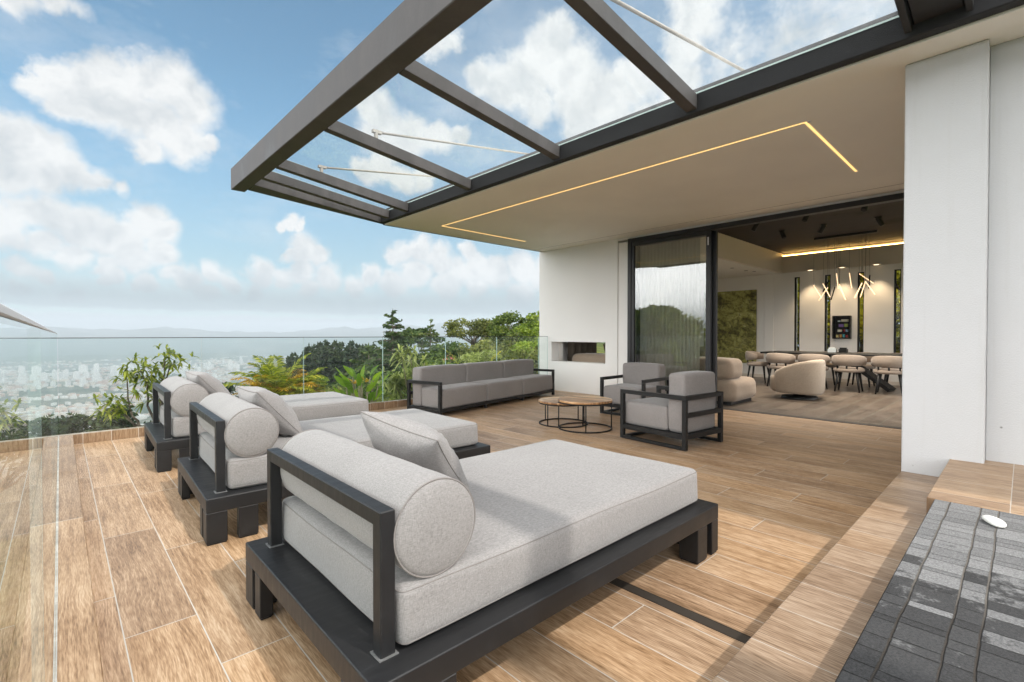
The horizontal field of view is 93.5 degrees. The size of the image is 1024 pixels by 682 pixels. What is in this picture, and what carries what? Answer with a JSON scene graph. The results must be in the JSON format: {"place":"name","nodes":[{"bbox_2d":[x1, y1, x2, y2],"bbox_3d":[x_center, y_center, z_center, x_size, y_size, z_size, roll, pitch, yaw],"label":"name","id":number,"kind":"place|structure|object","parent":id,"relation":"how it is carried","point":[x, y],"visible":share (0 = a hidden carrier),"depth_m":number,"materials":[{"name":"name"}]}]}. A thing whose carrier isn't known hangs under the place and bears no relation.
{"place":"outdoors","nodes":[
{"label":"outdoors","id":0,"kind":"place"},
{"bbox_2d":[0,0,896,332],"label":"sky","id":1,"kind":"structure","parent":0,"point":[125,124],"materials":[{"name":"blue"}]},
{"bbox_2d":[44,323,899,423],"bbox_3d":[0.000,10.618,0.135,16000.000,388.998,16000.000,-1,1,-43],"label":"ground","id":2,"kind":"structure","parent":0,"point":[78,345],"depth_m":4623.67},
{"bbox_2d":[63,370,67,378],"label":"tower block","id":3,"kind":"structure","parent":2,"relation":"on","point":[65,374],"depth_m":2164.64,"materials":[{"name":"white concrete"}]},
{"bbox_2d":[72,371,79,377],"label":"tower block","id":4,"kind":"structure","parent":2,"relation":"on","point":[76,374],"depth_m":2153.99,"materials":[{"name":"white concrete"}]},
{"bbox_2d":[79,378,85,386],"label":"tower block","id":5,"kind":"structure","parent":2,"relation":"on","point":[82,381],"depth_m":1871.45,"materials":[{"name":"white concrete"}]},
{"bbox_2d":[78,364,87,373],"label":"tower block","id":6,"kind":"structure","parent":2,"relation":"on","point":[82,368],"depth_m":2373.46,"materials":[{"name":"white concrete"}]},
{"bbox_2d":[83,371,89,377],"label":"tower block","id":7,"kind":"structure","parent":2,"relation":"on","point":[86,374],"depth_m":2175.41,"materials":[{"name":"white concrete"}]},
{"bbox_2d":[92,372,99,380],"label":"tower block","id":8,"kind":"structure","parent":2,"relation":"on","point":[95,376],"depth_m":2083.04,"materials":[{"name":"white concrete"}]},
{"bbox_2d":[58,404,138,434],"bbox_3d":[-22.826,7.123,25.464,5.114,7.346,5.187,-1,1,-43],"label":"tree","id":9,"kind":"object","parent":2,"relation":"on","point":[76,423],"visible":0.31,"depth_m":25.99,"materials":[{"name":"green plant"}]},
{"bbox_2d":[110,365,115,375],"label":"tower block","id":10,"kind":"structure","parent":2,"relation":"on","point":[112,370],"depth_m":2307.80,"materials":[{"name":"white concrete"}]},
{"bbox_2d":[115,368,124,379],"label":"tower block","id":11,"kind":"structure","parent":2,"relation":"on","point":[117,372],"depth_m":2136.47,"materials":[{"name":"white concrete"}]},
{"bbox_2d":[89,343,202,426],"bbox_3d":[-4.513,1.685,5.995,1.156,3.332,0.762,-1,1,-43],"label":"variegated shrub","id":12,"kind":"object","parent":2,"relation":"on","point":[132,377],"visible":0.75,"depth_m":5.89,"materials":[{"name":"green plant"}]},
{"bbox_2d":[182,364,187,375],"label":"tower block","id":13,"kind":"structure","parent":2,"relation":"on","point":[184,368],"depth_m":2309.29,"materials":[{"name":"white concrete"}]},
{"bbox_2d":[227,360,232,369],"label":"tower block","id":14,"kind":"structure","parent":2,"relation":"on","point":[229,364],"depth_m":2620.89,"materials":[{"name":"white concrete"}]},
{"bbox_2d":[222,382,238,397],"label":"tree","id":15,"kind":"object","parent":2,"relation":"on","point":[231,389],"visible":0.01,"depth_m":40.03,"materials":[{"name":"green plant"}]},
{"bbox_2d":[58,355,408,428],"bbox_3d":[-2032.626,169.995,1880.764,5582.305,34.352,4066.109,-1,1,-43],"label":"city blocks","id":16,"kind":"structure","parent":2,"relation":"on","point":[89,408],"depth_m":1958.15,"materials":[{"name":"white concrete"}]},
{"bbox_2d":[232,363,239,371],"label":"tower block","id":17,"kind":"structure","parent":2,"relation":"on","point":[236,366],"depth_m":2527.12,"materials":[{"name":"white concrete"}]},
{"bbox_2d":[223,353,327,395],"bbox_3d":[-3.844,1.774,7.875,1.605,3.156,1.565,0,1,-11],"label":"palm","id":18,"kind":"object","parent":2,"relation":"on","point":[276,379],"visible":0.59,"depth_m":7.69,"materials":[{"name":"green plant"}]},
{"bbox_2d":[283,355,290,375],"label":"pine tree","id":19,"kind":"object","parent":2,"relation":"on","point":[286,366],"visible":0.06,"depth_m":106.56,"materials":[{"name":"green plant"}]},
{"bbox_2d":[285,352,295,374],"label":"pine tree","id":20,"kind":"object","parent":2,"relation":"on","point":[292,358],"visible":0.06,"depth_m":98.54,"materials":[{"name":"green plant"}]},
{"bbox_2d":[289,355,304,378],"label":"pine tree","id":21,"kind":"object","parent":2,"relation":"on","point":[297,356],"visible":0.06,"depth_m":87.27,"materials":[{"name":"green plant"}]},
{"bbox_2d":[299,352,316,390],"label":"pine tree","id":22,"kind":"object","parent":2,"relation":"on","point":[305,367],"visible":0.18,"depth_m":87.96,"materials":[{"name":"green plant"}]},
{"bbox_2d":[302,346,326,390],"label":"pine tree","id":23,"kind":"object","parent":2,"relation":"on","point":[313,365],"visible":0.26,"depth_m":88.46,"materials":[{"name":"green plant"}]},
{"bbox_2d":[315,350,322,365],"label":"pine tree","id":24,"kind":"object","parent":2,"relation":"on","point":[319,355],"visible":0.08,"depth_m":92.46,"materials":[{"name":"green plant"}]},
{"bbox_2d":[306,377,333,391],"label":"bush","id":25,"kind":"object","parent":2,"relation":"on","point":[324,379],"visible":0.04,"depth_m":10.74,"materials":[{"name":"green plant"}]},
{"bbox_2d":[317,342,337,388],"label":"pine tree","id":26,"kind":"object","parent":2,"relation":"on","point":[323,362],"visible":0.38,"depth_m":89.96,"materials":[{"name":"green plant"}]},
{"bbox_2d":[320,385,345,392],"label":"bush","id":27,"kind":"object","parent":2,"relation":"on","point":[328,390],"visible":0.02,"depth_m":11.90,"materials":[{"name":"green plant"}]},
{"bbox_2d":[323,340,345,387],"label":"pine tree","id":28,"kind":"object","parent":2,"relation":"on","point":[335,354],"visible":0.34,"depth_m":90.24,"materials":[{"name":"green plant"}]},
{"bbox_2d":[330,348,347,380],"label":"pine tree","id":29,"kind":"object","parent":2,"relation":"on","point":[340,353],"visible":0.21,"depth_m":91.63,"materials":[{"name":"green plant"}]},
{"bbox_2d":[334,340,357,378],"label":"pine tree","id":30,"kind":"object","parent":2,"relation":"on","point":[349,352],"visible":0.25,"depth_m":90.19,"materials":[{"name":"green plant"}]},
{"bbox_2d":[353,343,361,364],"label":"pine tree","id":31,"kind":"object","parent":2,"relation":"on","point":[355,352],"visible":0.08,"depth_m":93.97,"materials":[{"name":"green plant"}]},
{"bbox_2d":[328,342,390,388],"bbox_3d":[-10.577,3.476,34.253,7.050,6.788,6.807,0,1,32],"label":"conifer tree","id":32,"kind":"object","parent":2,"relation":"on","point":[362,362],"visible":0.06,"depth_m":34.30,"materials":[{"name":"green plant"}]},
{"bbox_2d":[352,345,367,368],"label":"pine tree","id":33,"kind":"object","parent":2,"relation":"on","point":[361,355],"visible":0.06,"depth_m":90.29,"materials":[{"name":"green plant"}]},
{"bbox_2d":[333,365,388,402],"bbox_3d":[-2.501,1.855,8.016,1.006,2.929,0.883,-1,1,-43],"label":"broad leaved plant","id":34,"kind":"object","parent":2,"relation":"on","point":[372,396],"visible":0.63,"depth_m":7.92,"materials":[{"name":"green plant"}]},
{"bbox_2d":[328,363,406,391],"bbox_3d":[-6.365,3.340,23.343,5.406,4.652,5.371,0,1,-22],"label":"tree","id":35,"kind":"object","parent":2,"relation":"on","point":[365,373],"visible":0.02,"depth_m":22.13,"materials":[{"name":"green plant"}]},
{"bbox_2d":[354,380,406,399],"bbox_3d":[-3.104,2.446,11.708,2.038,3.017,2.117,0,1,15],"label":"bush","id":36,"kind":"object","parent":2,"relation":"on","point":[364,391],"visible":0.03,"depth_m":11.54,"materials":[{"name":"green plant"}]},
{"bbox_2d":[359,310,418,379],"bbox_3d":[-7.616,1.880,31.142,5.583,8.079,5.266,0,1,8],"label":"conifer tree","id":37,"kind":"object","parent":2,"relation":"on","point":[399,337],"visible":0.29,"depth_m":30.86,"materials":[{"name":"green plant"}]},
{"bbox_2d":[374,372,412,401],"bbox_3d":[-2.313,2.273,10.738,1.792,3.179,1.705,-1,1,-43],"label":"bush","id":38,"kind":"object","parent":2,"relation":"on","point":[378,399],"visible":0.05,"depth_m":10.39,"materials":[{"name":"green plant"}]},
{"bbox_2d":[377,344,434,398],"bbox_3d":[-2.179,1.829,10.411,1.495,3.584,1.614,0,1,13],"label":"young tree","id":39,"kind":"object","parent":2,"relation":"on","point":[412,363],"visible":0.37,"depth_m":10.14,"materials":[{"name":"green plant"}]},
{"bbox_2d":[365,357,452,397],"bbox_3d":[-4.485,3.027,22.442,5.378,4.545,5.256,-1,1,-43],"label":"tree","id":40,"kind":"object","parent":2,"relation":"on","point":[440,361],"visible":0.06,"depth_m":21.81,"materials":[{"name":"green plant"}]},
{"bbox_2d":[375,327,444,367],"bbox_3d":[-8.189,2.567,39.074,5.650,7.447,5.224,0,1,8],"label":"pine tree","id":41,"kind":"object","parent":2,"relation":"on","point":[417,335],"visible":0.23,"depth_m":38.50,"materials":[{"name":"green plant"}]},
{"bbox_2d":[417,318,446,361],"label":"conifer tree","id":42,"kind":"object","parent":2,"relation":"on","point":[433,335],"visible":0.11,"depth_m":36.38,"materials":[{"name":"green plant"}]},
{"bbox_2d":[418,341,466,366],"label":"tree","id":43,"kind":"object","parent":2,"relation":"on","point":[438,351],"visible":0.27,"depth_m":33.11,"materials":[{"name":"green plant"}]},
{"bbox_2d":[441,318,494,345],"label":"tree","id":44,"kind":"object","parent":2,"relation":"on","point":[478,327],"visible":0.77,"depth_m":42.43,"materials":[{"name":"green plant"}]},
{"bbox_2d":[453,349,505,363],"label":"shrub","id":45,"kind":"object","parent":2,"relation":"on","point":[472,357],"visible":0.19,"depth_m":23.68,"materials":[{"name":"green plant"}]},
{"bbox_2d":[450,338,535,362],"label":"tree","id":46,"kind":"object","parent":2,"relation":"on","point":[483,344],"visible":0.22,"depth_m":31.86,"materials":[{"name":"green plant"}]},
{"bbox_2d":[479,324,521,346],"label":"shrub","id":47,"kind":"object","parent":2,"relation":"on","point":[495,339],"visible":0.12,"depth_m":50.41,"materials":[{"name":"green plant"}]},
{"bbox_2d":[485,349,537,373],"bbox_3d":[0.416,1.819,22.208,3.505,2.987,3.586,0,1,25],"label":"shrub","id":48,"kind":"object","parent":2,"relation":"on","point":[518,354],"visible":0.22,"depth_m":21.36,"materials":[{"name":"green plant"}]},
{"bbox_2d":[486,310,538,347],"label":"tree","id":49,"kind":"object","parent":2,"relation":"on","point":[506,318],"visible":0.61,"depth_m":38.82,"materials":[{"name":"green plant"}]},
{"bbox_2d":[507,335,537,358],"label":"shrub","id":50,"kind":"object","parent":2,"relation":"on","point":[523,345],"visible":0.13,"depth_m":27.34,"materials":[{"name":"green plant"}]},
{"bbox_2d":[512,310,538,349],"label":"tree","id":51,"kind":"object","parent":2,"relation":"on","point":[524,330],"visible":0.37,"depth_m":35.41,"materials":[{"name":"green plant"}]},
{"bbox_2d":[797,278,862,350],"bbox_3d":[8.902,-0.354,14.296,3.914,5.001,4.093,-1,1,-43],"label":"bush","id":52,"kind":"object","parent":2,"relation":"on","point":[828,307],"visible":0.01,"depth_m":13.17,"materials":[{"name":"green plant"}]},
{"bbox_2d":[797,270,899,352],"bbox_3d":[9.729,-0.174,13.028,4.321,4.750,3.962,-1,1,-43],"label":"bush","id":53,"kind":"object","parent":2,"relation":"on","point":[897,321],"visible":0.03,"depth_m":12.09,"materials":[{"name":"green plant"}]},
{"bbox_2d":[860,276,899,323],"bbox_3d":[11.008,-0.548,12.379,3.890,5.482,4.290,-1,1,-43],"label":"bush","id":54,"kind":"object","parent":2,"relation":"on","point":[861,281],"depth_m":12.79,"materials":[{"name":"green plant"}]},
{"bbox_2d":[74,390,901,681],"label":"deck","id":55,"kind":"structure","parent":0,"point":[794,498],"depth_m":2.34,"materials":[{"name":"brown wood"}]},
{"bbox_2d":[55,435,103,681],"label":"kerb","id":56,"kind":"structure","parent":55,"relation":"on","point":[78,654],"depth_m":1.92,"materials":[{"name":"brown wood"}]},
{"bbox_2d":[0,303,58,681],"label":"glass railing","id":57,"kind":"object","parent":56,"relation":"on","point":[29,470],"visible":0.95,"depth_m":0.39,"materials":[{"name":"teal"}]},
{"bbox_2d":[62,398,412,444],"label":"kerb","id":58,"kind":"structure","parent":55,"relation":"on","point":[104,435],"depth_m":5.18,"materials":[{"name":"brown wood"}]},
{"bbox_2d":[58,336,547,435],"bbox_3d":[-1.930,0.450,7.357,7.290,1.032,0.021,-1,1,-43],"label":"glass railing","id":59,"kind":"object","parent":58,"relation":"on","point":[330,337],"visible":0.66,"depth_m":7.31,"materials":[{"name":"teal"}]},
{"bbox_2d":[144,376,368,472],"bbox_3d":[-2.538,0.705,4.958,1.915,0.705,1.150,-1,1,-41],"label":"daybed","id":60,"kind":"object","parent":55,"relation":"on","point":[166,434],"visible":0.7,"depth_m":4.29,"materials":[{"name":"fabric"}]},
{"bbox_2d":[185,371,229,393],"bbox_3d":[-2.931,0.462,4.662,0.328,0.337,0.458,-1,1,-43],"label":"throw pillow","id":61,"kind":"object","parent":60,"relation":"on","point":[209,383],"visible":0.48,"depth_m":4.51,"materials":[{"name":"grey fabric"}]},
{"bbox_2d":[177,392,489,545],"bbox_3d":[-1.267,0.722,3.597,1.915,0.705,1.150,-1,1,-41],"label":"daybed","id":62,"kind":"object","parent":55,"relation":"on","point":[222,473],"visible":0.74,"depth_m":2.79,"materials":[{"name":"fabric"}]},
{"bbox_2d":[237,386,302,435],"bbox_3d":[-1.653,0.477,3.283,0.322,0.336,0.438,-1,1,-43],"label":"throw pillow","id":63,"kind":"object","parent":62,"relation":"on","point":[279,408],"visible":0.73,"depth_m":3.17,"materials":[{"name":"grey fabric"}]},
{"bbox_2d":[407,359,554,414],"bbox_3d":[-0.357,0.682,7.934,0.661,0.661,3.020,1,1,36],"label":"sofa","id":64,"kind":"object","parent":55,"relation":"on","point":[439,389],"visible":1,"depth_m":7.40,"materials":[{"name":"grey fabric"}]},
{"bbox_2d":[246,429,717,681],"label":"daybed","id":65,"kind":"object","parent":55,"relation":"on","point":[366,564],"visible":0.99,"depth_m":1.65,"materials":[{"name":"fabric"}]},
{"bbox_2d":[360,411,470,490],"bbox_3d":[-0.412,0.491,2.088,0.468,0.385,0.332,0,1,29],"label":"throw pillow","id":66,"kind":"object","parent":65,"relation":"on","point":[422,445],"visible":0.62,"depth_m":1.95,"materials":[{"name":"grey fabric"}]},
{"bbox_2d":[539,397,587,427],"bbox_3d":[0.651,0.893,6.083,0.630,0.300,0.630,0,1,-16],"label":"coffee table","id":67,"kind":"object","parent":55,"relation":"on","point":[549,401],"visible":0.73,"depth_m":5.91,"materials":[{"name":"brown wood"}]},
{"bbox_2d":[558,396,612,433],"bbox_3d":[0.875,0.871,5.771,0.650,0.352,0.650,1,1,35],"label":"coffee table","id":68,"kind":"object","parent":55,"relation":"on","point":[585,401],"visible":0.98,"depth_m":5.63,"materials":[{"name":"brown wood"}]},
{"bbox_2d":[600,362,668,415],"bbox_3d":[1.761,0.673,6.873,0.700,0.706,0.740,1,1,45],"label":"armchair","id":69,"kind":"object","parent":55,"relation":"on","point":[646,377],"visible":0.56,"depth_m":6.82,"materials":[{"name":"grey fabric"}]},
{"bbox_2d":[620,371,722,450],"bbox_3d":[1.688,0.678,5.124,0.680,0.741,0.800,-1,1,-37],"label":"armchair","id":70,"kind":"object","parent":55,"relation":"on","point":[684,410],"visible":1,"depth_m":4.87,"materials":[{"name":"grey fabric"}]},
{"bbox_2d":[609,578,750,643],"bbox_3d":[-0.530,1.082,3.248,0.055,0.013,4.360,-1,1,-43],"label":"floor drain","id":71,"kind":"object","parent":55,"relation":"in","point":[701,619],"depth_m":1.94,"materials":[{"name":"grey metal"}]},
{"bbox_2d":[711,471,938,681],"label":"step","id":72,"kind":"object","parent":55,"relation":"on","point":[811,628],"visible":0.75,"depth_m":1.58,"materials":[{"name":"brown wood"}]},
{"bbox_2d":[380,0,1023,476],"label":"house","id":73,"kind":"structure","parent":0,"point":[914,138],"depth_m":4.32,"materials":[{"name":"white paint"}]},
{"bbox_2d":[568,342,596,360],"bbox_3d":[1.527,-0.361,10.319,0.961,2.660,0.133,-1,1,-43],"label":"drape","id":74,"kind":"object","parent":73,"relation":"hanging from","point":[580,347],"depth_m":10.21,"materials":[{"name":"fabric"}]},
{"bbox_2d":[231,0,973,223],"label":"canopy","id":75,"kind":"object","parent":73,"relation":"attached to","point":[402,37],"visible":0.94,"depth_m":3.98,"materials":[{"name":"metal"}]},
{"bbox_2d":[635,238,699,393],"bbox_3d":[2.599,-0.386,8.315,0.055,2.760,1.331,-1,1,-43],"label":"sheer curtain","id":76,"kind":"object","parent":73,"relation":"hanging from","point":[670,306],"visible":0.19,"depth_m":8.19,"materials":[{"name":"fabric"}]},
{"bbox_2d":[631,230,711,371],"bbox_3d":[2.577,-0.349,7.903,0.067,2.713,1.400,-1,1,-43],"label":"sliding door","id":77,"kind":"structure","parent":73,"relation":"in","point":[708,345],"depth_m":7.44,"materials":[{"name":"metal"}]},
{"bbox_2d":[700,346,704,356],"bbox_3d":[3.270,0.281,8.562,0.200,0.395,0.420,-1,1,-43],"label":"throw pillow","id":78,"kind":"object","parent":77,"relation":"attached to","point":[702,351],"visible":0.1,"depth_m":8.40,"materials":[{"name":"fabric"}]},
{"bbox_2d":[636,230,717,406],"bbox_3d":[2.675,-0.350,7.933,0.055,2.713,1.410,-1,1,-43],"label":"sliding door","id":79,"kind":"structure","parent":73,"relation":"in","point":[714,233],"depth_m":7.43,"materials":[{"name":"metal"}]},
{"bbox_2d":[704,290,756,362],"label":"green wall","id":80,"kind":"structure","parent":73,"relation":"attached to","point":[737,324],"depth_m":13.14,"materials":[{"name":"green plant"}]},
{"bbox_2d":[751,223,759,231],"bbox_3d":[4.526,-2.121,8.946,0.156,0.179,0.110,0,1,27],"label":"ceiling spotlight","id":81,"kind":"object","parent":73,"relation":"attached to","point":[754,227],"visible":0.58,"depth_m":8.92,"materials":[{"name":"black metal"}]},
{"bbox_2d":[779,230,786,238],"bbox_3d":[5.433,-2.130,9.656,0.110,0.179,0.156,0,1,-13],"label":"ceiling spotlight","id":82,"kind":"object","parent":73,"relation":"attached to","point":[782,234],"visible":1,"depth_m":9.63,"materials":[{"name":"black metal"}]},
{"bbox_2d":[794,277,799,350],"bbox_3d":[7.204,-0.595,12.138,0.070,2.020,0.125,-1,1,-43],"label":"window","id":83,"kind":"structure","parent":73,"relation":"in","point":[795,307],"depth_m":12.15,"materials":[{"name":"metal"}]},
{"bbox_2d":[818,224,826,233],"bbox_3d":[5.881,-2.123,9.123,0.110,0.179,0.156,-1,1,-43],"label":"ceiling spotlight","id":84,"kind":"object","parent":73,"relation":"attached to","point":[822,228],"visible":1,"depth_m":9.10,"materials":[{"name":"black metal"}]},
{"bbox_2d":[824,275,830,350],"bbox_3d":[7.656,-0.589,11.657,0.070,2.020,0.125,-1,1,-43],"label":"window","id":85,"kind":"structure","parent":73,"relation":"in","point":[825,338],"depth_m":11.67,"materials":[{"name":"metal"}]},
{"bbox_2d":[832,315,851,346],"bbox_3d":[7.775,-0.100,11.347,0.130,0.990,0.360,-1,1,-43],"label":"wall cabinet","id":86,"kind":"object","parent":73,"relation":"attached to","point":[841,327],"depth_m":11.34,"materials":[{"name":"black metal"}]},
{"bbox_2d":[813,230,877,300],"bbox_3d":[6.903,-1.536,10.011,0.228,1.360,1.113,-1,1,-43],"label":"pendant light","id":87,"kind":"object","parent":73,"relation":"hanging from","point":[850,234],"visible":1,"depth_m":9.94,"materials":[{"name":"white metal"}]},
{"bbox_2d":[857,272,863,351],"bbox_3d":[8.107,-0.582,11.176,0.070,2.020,0.125,-1,1,-43],"label":"window","id":88,"kind":"structure","parent":73,"relation":"in","point":[858,319],"depth_m":11.18,"materials":[{"name":"metal"}]},
{"bbox_2d":[874,216,884,226],"bbox_3d":[6.517,-2.115,8.531,0.156,0.179,0.110,0,1,27],"label":"ceiling spotlight","id":89,"kind":"object","parent":73,"relation":"attached to","point":[879,220],"visible":1,"depth_m":8.50,"materials":[{"name":"black metal"}]},
{"bbox_2d":[894,269,900,352],"bbox_3d":[8.566,-0.576,10.688,0.070,2.020,0.125,-1,1,-43],"label":"window","id":90,"kind":"structure","parent":73,"relation":"in","point":[895,271],"depth_m":10.69,"materials":[{"name":"metal"}]},
{"bbox_2d":[717,376,901,426],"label":"floor","id":91,"kind":"structure","parent":0,"point":[850,403],"depth_m":7.75,"materials":[{"name":"brown wood"}]},
{"bbox_2d":[572,353,755,404],"bbox_3d":[2.686,0.631,9.084,0.983,0.747,3.369,-1,1,-43],"label":"modular sofa","id":92,"kind":"object","parent":91,"relation":"on","point":[734,386],"visible":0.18,"depth_m":7.75,"materials":[{"name":"beige fabric"}]},
{"bbox_2d":[745,351,770,382],"bbox_3d":[5.853,0.608,11.451,0.553,0.738,0.584,1,1,43],"label":"dining chair","id":93,"kind":"object","parent":91,"relation":"on","point":[752,355],"visible":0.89,"depth_m":11.37,"materials":[{"name":"beige fabric"}]},
{"bbox_2d":[765,353,795,385],"bbox_3d":[5.822,0.621,10.441,0.553,0.738,0.584,-1,1,-43],"label":"dining chair","id":94,"kind":"object","parent":91,"relation":"on","point":[785,358],"visible":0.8,"depth_m":10.26,"materials":[{"name":"fabric"}]},
{"bbox_2d":[770,359,825,399],"bbox_3d":[5.106,0.668,8.594,0.794,0.684,0.804,1,1,43],"label":"tub chair","id":95,"kind":"object","parent":91,"relation":"on","point":[805,380],"visible":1,"depth_m":8.27,"materials":[{"name":"fabric"}]},
{"bbox_2d":[798,354,829,388],"bbox_3d":[6.254,0.627,9.981,0.584,0.738,0.553,1,1,43],"label":"dining chair","id":96,"kind":"object","parent":91,"relation":"on","point":[806,357],"visible":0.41,"depth_m":9.79,"materials":[{"name":"beige fabric"}]},
{"bbox_2d":[822,351,838,384],"bbox_3d":[7.183,0.614,11.007,0.584,0.738,0.553,1,1,43],"label":"dining chair","id":97,"kind":"object","parent":91,"relation":"on","point":[831,365],"visible":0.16,"depth_m":10.76,"materials":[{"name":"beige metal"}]},
{"bbox_2d":[760,351,901,391],"bbox_3d":[6.833,0.617,10.335,1.000,0.738,2.500,-1,1,-43],"label":"dining table","id":98,"kind":"object","parent":91,"relation":"on","point":[872,377],"visible":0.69,"depth_m":9.77,"materials":[{"name":"black wood"}]},
{"bbox_2d":[828,347,836,351],"bbox_3d":[6.972,0.193,10.474,0.120,0.105,0.150,-1,1,-43],"label":"table box","id":99,"kind":"object","parent":98,"relation":"on","point":[832,349],"visible":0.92,"depth_m":10.44,"materials":[{"name":"grey"}]},
{"bbox_2d":[838,348,847,352],"bbox_3d":[7.109,0.195,10.328,0.120,0.105,0.150,-1,1,-43],"label":"table box","id":100,"kind":"object","parent":98,"relation":"on","point":[842,350],"visible":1,"depth_m":10.29,"materials":[{"name":"black metal"}]},
{"bbox_2d":[831,355,866,392],"bbox_3d":[6.671,0.632,9.537,0.584,0.738,0.553,1,1,43],"label":"dining chair","id":101,"kind":"object","parent":91,"relation":"on","point":[848,360],"visible":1,"depth_m":9.35,"materials":[{"name":"beige fabric"}]},
{"bbox_2d":[847,352,875,387],"bbox_3d":[7.635,0.620,10.525,0.553,0.738,0.584,-1,1,-41],"label":"dining chair","id":102,"kind":"object","parent":91,"relation":"on","point":[869,366],"visible":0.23,"depth_m":10.52,"materials":[{"name":"beige fabric"}]},
{"bbox_2d":[871,356,901,394],"bbox_3d":[7.117,0.638,9.063,0.584,0.738,0.553,1,1,42],"label":"dining chair","id":103,"kind":"object","parent":91,"relation":"on","point":[888,363],"visible":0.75,"depth_m":8.90,"materials":[{"name":"beige fabric"}]},
{"bbox_2d":[881,367,901,381],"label":"dining chair","id":104,"kind":"object","parent":91,"relation":"on","point":[886,377],"visible":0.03,"depth_m":10.06,"materials":[{"name":"beige fabric"}]},
{"bbox_2d":[835,499,1023,681],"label":"paving","id":105,"kind":"structure","parent":0,"point":[949,607],"depth_m":1.32,"materials":[{"name":"grey stone"}]},
{"bbox_2d":[982,515,1006,527],"bbox_3d":[1.919,0.715,1.912,0.056,0.025,0.101,0,1,18],"label":"stone","id":106,"kind":"object","parent":105,"relation":"on","point":[995,521],"visible":1,"depth_m":1.90,"materials":[{"name":"white stone"}]},
{"bbox_2d":[926,459,1023,515],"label":"landing","id":107,"kind":"object","parent":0,"point":[994,485],"visible":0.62,"depth_m":2.39,"materials":[{"name":"brown wood"}]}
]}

